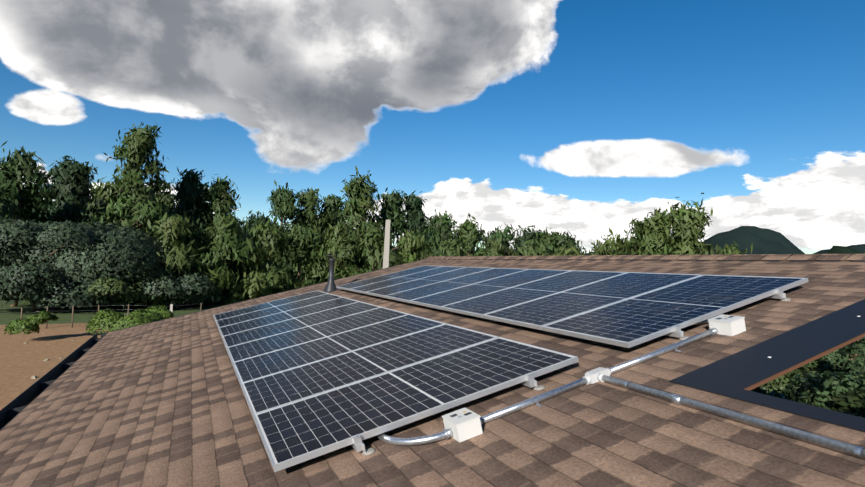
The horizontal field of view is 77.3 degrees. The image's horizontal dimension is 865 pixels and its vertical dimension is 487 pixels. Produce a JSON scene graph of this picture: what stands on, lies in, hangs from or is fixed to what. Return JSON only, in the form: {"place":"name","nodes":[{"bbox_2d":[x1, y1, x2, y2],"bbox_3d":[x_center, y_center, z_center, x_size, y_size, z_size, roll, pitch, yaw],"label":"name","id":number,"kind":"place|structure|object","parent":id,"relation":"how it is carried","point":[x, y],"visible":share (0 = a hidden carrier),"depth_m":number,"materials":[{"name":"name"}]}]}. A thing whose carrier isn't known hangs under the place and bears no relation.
{"place":"outdoors","nodes":[
{"label":"outdoors","id":0,"kind":"place"},
{"bbox_2d":[0,293,863,407],"bbox_3d":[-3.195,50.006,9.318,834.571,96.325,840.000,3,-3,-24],"label":"terrain","id":1,"kind":"structure","parent":0,"point":[26,362],"depth_m":26.68,"materials":[{"name":"soil"}]},
{"bbox_2d":[8,325,78,378],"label":"rocks","id":2,"kind":"object","parent":1,"relation":"on","point":[47,359],"visible":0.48,"depth_m":22.54,"materials":[{"name":"beige stone"}]},
{"bbox_2d":[0,303,201,328],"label":"wire fence","id":3,"kind":"object","parent":1,"relation":"on","point":[171,306],"visible":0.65,"depth_m":30.86,"materials":[{"name":"brown wood"}]},
{"bbox_2d":[0,211,584,334],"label":"shrub","id":4,"kind":"object","parent":1,"relation":"on","point":[93,264],"depth_m":42.45,"materials":[{"name":"green plant"}]},
{"bbox_2d":[383,220,389,268],"bbox_3d":[-2.173,2.315,23.831,0.338,6.747,0.300,3,-3,-24],"label":"concrete utility post","id":5,"kind":"object","parent":1,"relation":"on","point":[386,248],"visible":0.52,"depth_m":23.85,"materials":[{"name":"grey concrete"}]},
{"bbox_2d":[0,122,859,360],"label":"tree line","id":6,"kind":"object","parent":1,"relation":"on","point":[73,179],"depth_m":51.84,"materials":[{"name":"green plant"}]},
{"bbox_2d":[0,181,864,337],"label":"trunks","id":7,"kind":"object","parent":1,"relation":"on","point":[165,199],"depth_m":75.24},
{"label":"house walls","id":8,"kind":"object","parent":1,"relation":"on","visible":0},
{"bbox_2d":[0,258,864,486],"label":"roof","id":9,"kind":"structure","parent":8,"relation":"on","point":[162,403],"depth_m":3.60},
{"bbox_2d":[0,259,423,429],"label":"eave gutter","id":10,"kind":"object","parent":9,"relation":"attached to","point":[14,408],"visible":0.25,"depth_m":7.48,"materials":[{"name":"black metal"}]},
{"bbox_2d":[322,255,338,292],"bbox_3d":[-2.218,0.677,11.961,0.466,0.822,0.480,3,-3,-24],"label":"vent pipe","id":11,"kind":"object","parent":9,"relation":"on","point":[330,286],"visible":0.94,"depth_m":11.90,"materials":[{"name":"grey metal"}]},
{"bbox_2d":[241,298,544,454],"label":"panel mounting brackets","id":12,"kind":"object","parent":9,"relation":"on","point":[357,440],"visible":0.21,"depth_m":3.55,"materials":[{"name":"silver metal"}]},
{"bbox_2d":[213,290,578,471],"bbox_3d":[-1.645,1.115,7.188,2.040,0.541,8.514,3,-3,-24],"label":"solar array","id":13,"kind":"object","parent":9,"relation":"on","point":[362,372],"visible":1,"depth_m":4.38,"materials":[{"name":"blue glass"}]},
{"bbox_2d":[336,266,808,347],"bbox_3d":[0.602,0.625,8.120,2.040,0.540,8.514,3,-3,-24],"label":"solar array","id":14,"kind":"object","parent":9,"relation":"on","point":[627,309],"visible":1,"depth_m":5.55,"materials":[{"name":"blue glass"}]},
{"bbox_2d":[371,270,790,339],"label":"panel mounting brackets","id":15,"kind":"object","parent":9,"relation":"on","point":[676,328],"visible":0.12,"depth_m":4.49,"materials":[{"name":"silver metal"}]},
{"bbox_2d":[377,314,864,458],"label":"conduit run","id":16,"kind":"object","parent":9,"relation":"on","point":[462,424],"visible":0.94,"depth_m":3.10,"materials":[{"name":"grey metal"}]},
{"bbox_2d":[426,254,864,261],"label":"roof ridge","id":17,"kind":"structure","parent":9,"relation":"on","point":[807,257],"depth_m":7.20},
{"bbox_2d":[669,299,864,432],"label":"roof flashing","id":18,"kind":"object","parent":9,"relation":"on","point":[739,375],"visible":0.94,"depth_m":3.28,"materials":[{"name":"black dark painted metal"}]},
{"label":"bush trunks","id":19,"kind":"object","parent":1,"relation":"on","visible":0},
{"bbox_2d":[750,337,864,417],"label":"courtyard bush","id":20,"kind":"object","parent":19,"relation":"attached to","point":[834,380],"visible":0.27,"depth_m":8.86,"materials":[{"name":"green plant"}]},
{"bbox_2d":[0,0,864,253],"label":"sky","id":21,"kind":"structure","parent":0,"point":[584,118],"materials":[{"name":"blue"}]},
{"bbox_2d":[393,226,864,254],"bbox_3d":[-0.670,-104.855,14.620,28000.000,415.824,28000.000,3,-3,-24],"label":"hills","id":22,"kind":"structure","parent":0,"point":[764,241],"depth_m":2597.15,"materials":[{"name":"green plant"}]}
]}

